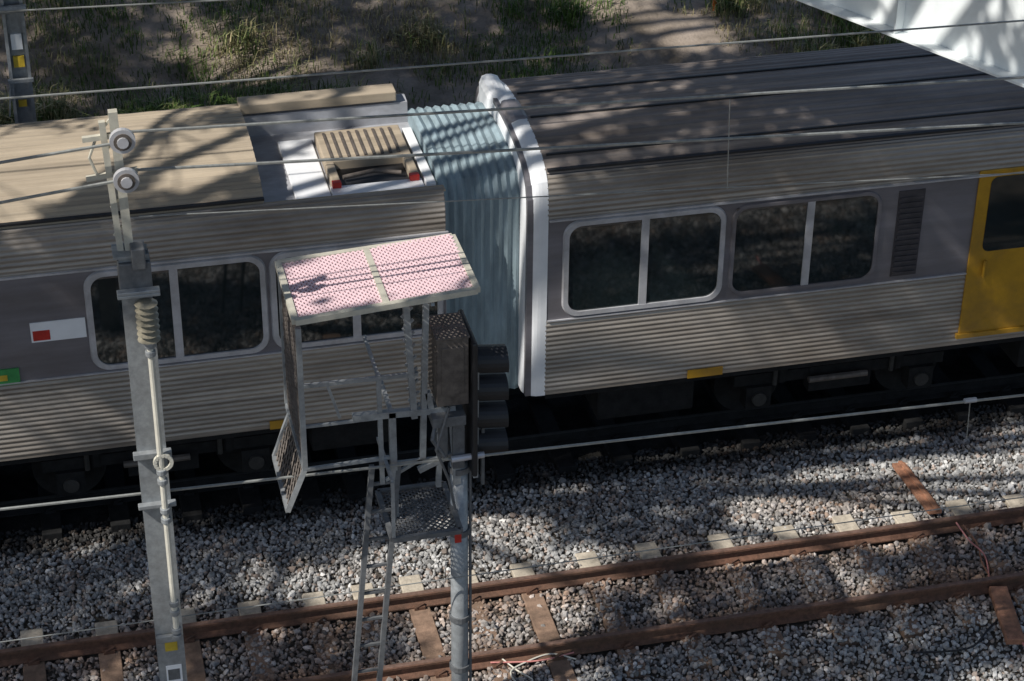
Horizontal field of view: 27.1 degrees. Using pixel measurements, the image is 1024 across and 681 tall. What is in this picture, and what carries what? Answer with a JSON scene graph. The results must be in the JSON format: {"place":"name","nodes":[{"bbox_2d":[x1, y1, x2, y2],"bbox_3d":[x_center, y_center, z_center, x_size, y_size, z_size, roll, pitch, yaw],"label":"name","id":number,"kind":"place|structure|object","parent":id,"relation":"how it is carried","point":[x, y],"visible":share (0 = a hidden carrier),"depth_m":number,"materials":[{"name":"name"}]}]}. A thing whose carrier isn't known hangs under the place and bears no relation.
{"place":"outdoors","nodes":[
{"label":"outdoors","id":0,"kind":"place"},
{"bbox_2d":[0,0,228,11],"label":"overhead wire","id":1,"kind":"object","parent":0,"point":[111,5],"visible":1,"depth_m":21.33,"materials":[{"name":"metal"}]},
{"bbox_2d":[0,344,1023,553],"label":"ballast bed","id":2,"kind":"object","parent":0,"point":[18,481],"visible":0.22,"depth_m":26.18,"materials":[{"name":"grey gravel"}]},
{"bbox_2d":[0,346,1023,548],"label":"railway track","id":3,"kind":"structure","parent":2,"relation":"on","point":[943,388],"depth_m":26.09,"materials":[{"name":"brown metal"}]},
{"bbox_2d":[0,83,448,495],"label":"train carriage","id":4,"kind":"object","parent":3,"relation":"on","point":[66,421],"visible":0.83,"depth_m":23.16,"materials":[{"name":"silver metal"}]},
{"bbox_2d":[83,255,269,369],"bbox_3d":[-3.598,-0.295,22.912,1.940,1.240,0.028,-7,32,-12],"label":"window frame","id":5,"kind":"structure","parent":4,"relation":"in","point":[256,260],"depth_m":22.83,"materials":[{"name":"silver metal"}]},
{"bbox_2d":[91,262,262,363],"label":"window glass","id":6,"kind":"structure","parent":4,"relation":"in","point":[221,306],"depth_m":22.94,"materials":[{"name":"black glass"}]},
{"bbox_2d":[269,236,442,347],"bbox_3d":[-1.692,-0.517,23.311,1.920,1.240,0.028,-7,32,-12],"label":"window frame","id":7,"kind":"structure","parent":4,"relation":"in","point":[291,253],"depth_m":23.13,"materials":[{"name":"silver metal"}]},
{"bbox_2d":[276,244,436,341],"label":"window glass","id":8,"kind":"structure","parent":4,"relation":"in","point":[386,321],"depth_m":23.51,"materials":[{"name":"black glass"}]},
{"bbox_2d":[0,394,1023,510],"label":"rail","id":9,"kind":"object","parent":3,"relation":"attached to","point":[492,454],"visible":1,"depth_m":19.08,"materials":[{"name":"metal"}]},
{"bbox_2d":[451,397,976,462],"bbox_3d":[1.914,0.801,19.459,5.051,0.145,0.057,-7,32,-12],"label":"wire clamp","id":10,"kind":"object","parent":9,"relation":"attached to","point":[463,457],"visible":1,"depth_m":18.94,"materials":[{"name":"silver metal"}]},
{"bbox_2d":[475,43,1023,419],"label":"train carriage","id":11,"kind":"object","parent":3,"relation":"on","point":[740,298],"visible":0.84,"depth_m":24.43,"materials":[{"name":"silver metal"}]},
{"bbox_2d":[407,101,519,388],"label":"gangway bellows","id":12,"kind":"object","parent":11,"relation":"attached to","point":[486,233],"visible":0.63,"depth_m":23.84,"materials":[{"name":"fabric"}]},
{"bbox_2d":[561,206,726,315],"bbox_3d":[1.493,-0.889,23.976,1.910,1.240,0.028,-7,32,-12],"label":"window frame","id":13,"kind":"structure","parent":11,"relation":"in","point":[571,227],"depth_m":23.87,"materials":[{"name":"silver metal"}]},
{"bbox_2d":[568,213,720,310],"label":"window glass","id":14,"kind":"structure","parent":11,"relation":"in","point":[683,252],"depth_m":23.99,"materials":[{"name":"black glass"}]},
{"bbox_2d":[727,191,881,294],"bbox_3d":[3.360,-1.111,24.364,1.810,1.190,0.028,-7,32,-12],"label":"window frame","id":15,"kind":"structure","parent":11,"relation":"in","point":[862,193],"depth_m":24.23,"materials":[{"name":"grey metal"}]},
{"bbox_2d":[732,196,877,290],"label":"window glass","id":16,"kind":"structure","parent":11,"relation":"in","point":[769,242],"depth_m":24.37,"materials":[{"name":"black glass"}]},
{"bbox_2d":[958,166,1023,332],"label":"door","id":17,"kind":"structure","parent":11,"relation":"in","point":[995,300],"depth_m":25.27,"materials":[{"name":"yellow paint"}]},
{"bbox_2d":[0,20,1023,99],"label":"overhead wire","id":18,"kind":"object","parent":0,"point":[303,75],"visible":1,"depth_m":16.86,"materials":[{"name":"metal"}]},
{"bbox_2d":[796,0,1023,87],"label":"footbridge girder","id":19,"kind":"object","parent":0,"point":[996,50],"visible":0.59,"depth_m":19.94,"materials":[{"name":"white metal"}]},
{"label":"ground","id":20,"kind":"structure","parent":0,"visible":0},
{"bbox_2d":[82,108,186,680],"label":"catenary mast","id":21,"kind":"object","parent":20,"relation":"on","point":[137,291],"visible":1,"depth_m":17.56,"materials":[{"name":"silver metal"}]},
{"bbox_2d":[0,143,109,163],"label":"overhead wire","id":22,"kind":"object","parent":21,"relation":"attached to","point":[53,153],"visible":1,"depth_m":16.26,"materials":[{"name":"metal"}]},
{"bbox_2d":[0,180,112,203],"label":"overhead wire","id":23,"kind":"object","parent":21,"relation":"attached to","point":[56,192],"visible":1,"depth_m":16.43,"materials":[{"name":"metal"}]},
{"bbox_2d":[131,76,1023,132],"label":"overhead wire","id":24,"kind":"object","parent":21,"relation":"attached to","point":[555,105],"visible":1,"depth_m":17.20,"materials":[{"name":"metal"}]},
{"bbox_2d":[137,121,1023,170],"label":"overhead wire","id":25,"kind":"object","parent":21,"relation":"attached to","point":[560,147],"visible":1,"depth_m":17.40,"materials":[{"name":"metal"}]},
{"bbox_2d":[727,99,969,438],"bbox_3d":[3.063,-0.527,18.878,2.684,3.870,0.011,-8,32,-14],"label":"wire dropper","id":26,"kind":"object","parent":25,"relation":"hanging from","point":[727,188],"visible":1,"depth_m":17.84,"materials":[{"name":"metal"}]},
{"bbox_2d":[139,172,1023,216],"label":"overhead wire","id":27,"kind":"object","parent":21,"relation":"attached to","point":[574,194],"visible":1,"depth_m":17.65,"materials":[{"name":"metal"}]},
{"bbox_2d":[272,233,508,680],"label":"railway signal","id":28,"kind":"object","parent":20,"relation":"on","point":[464,406],"visible":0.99,"depth_m":18.62,"materials":[{"name":"grey metal"}]},
{"bbox_2d":[0,0,902,116],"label":"embankment","id":29,"kind":"object","parent":20,"relation":"on","point":[654,23],"depth_m":33.58,"materials":[{"name":"soil"}]},
{"bbox_2d":[0,0,36,123],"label":"trackside post","id":30,"kind":"object","parent":29,"relation":"on","point":[20,80],"visible":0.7,"depth_m":25.59,"materials":[{"name":"grey metal"}]},
{"bbox_2d":[0,65,376,124],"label":"tall grass","id":31,"kind":"structure","parent":29,"relation":"on","point":[55,111],"depth_m":31.42,"materials":[{"name":"green plant"}]},
{"bbox_2d":[0,0,904,120],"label":"grass","id":32,"kind":"structure","parent":29,"relation":"on","point":[778,30],"depth_m":33.38,"materials":[{"name":"green plant"}]},
{"bbox_2d":[205,0,905,94],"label":"tall grass","id":33,"kind":"structure","parent":29,"relation":"on","point":[432,31],"depth_m":33.70,"materials":[{"name":"green plant"}]},
{"bbox_2d":[0,400,1023,680],"bbox_3d":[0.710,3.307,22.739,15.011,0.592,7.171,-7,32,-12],"label":"ballast gravel","id":34,"kind":"structure","parent":20,"relation":"on","point":[758,518],"depth_m":23.85,"materials":[{"name":"grey gravel"}]},
{"bbox_2d":[0,497,1023,642],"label":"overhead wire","id":35,"kind":"object","parent":34,"relation":"on","point":[514,569],"visible":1,"depth_m":19.74,"materials":[{"name":"metal"}]},
{"bbox_2d":[0,493,1023,680],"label":"railway track","id":36,"kind":"structure","parent":34,"relation":"on","point":[108,644],"depth_m":22.88,"materials":[{"name":"brown metal"}]},
{"bbox_2d":[490,652,573,662],"bbox_3d":[0.220,3.333,22.218,0.903,0.048,0.076,-7,32,-12],"label":"loose cable","id":37,"kind":"object","parent":36,"relation":"on","point":[531,660],"visible":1,"depth_m":22.19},
{"bbox_2d":[502,653,575,680],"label":"loose cable","id":38,"kind":"object","parent":34,"relation":"on","point":[512,669],"visible":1,"depth_m":22.16,"materials":[{"name":"white plastic"}]},
{"bbox_2d":[892,461,941,514],"bbox_3d":[4.768,1.725,25.041,0.160,0.233,1.227,-5,32,-9],"label":"rusty plate","id":39,"kind":"object","parent":34,"relation":"on","point":[917,489],"visible":0.93,"depth_m":24.98,"materials":[{"name":"orange metal"}]},
{"bbox_2d":[913,618,997,653],"bbox_3d":[4.880,3.155,22.643,1.384,0.067,0.264,-18,36,-28],"label":"loose cable","id":40,"kind":"object","parent":34,"relation":"on","point":[976,643],"visible":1,"depth_m":22.48,"materials":[{"name":"black plastic"}]},
{"bbox_2d":[956,522,989,576],"bbox_3d":[5.234,2.353,23.850,0.156,0.138,0.936,-7,32,-12],"label":"loose cable","id":41,"kind":"object","parent":34,"relation":"on","point":[970,541],"visible":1,"depth_m":23.97,"materials":[{"name":"black rubber"}]},
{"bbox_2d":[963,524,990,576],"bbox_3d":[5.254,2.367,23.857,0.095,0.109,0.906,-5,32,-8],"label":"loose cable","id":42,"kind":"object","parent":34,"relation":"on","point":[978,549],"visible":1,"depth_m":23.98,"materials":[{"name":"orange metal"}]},
{"bbox_2d":[988,586,1023,644],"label":"rusty plate","id":43,"kind":"object","parent":34,"relation":"on","point":[1007,617],"visible":1,"depth_m":22.86,"materials":[{"name":"orange metal"}]}
]}

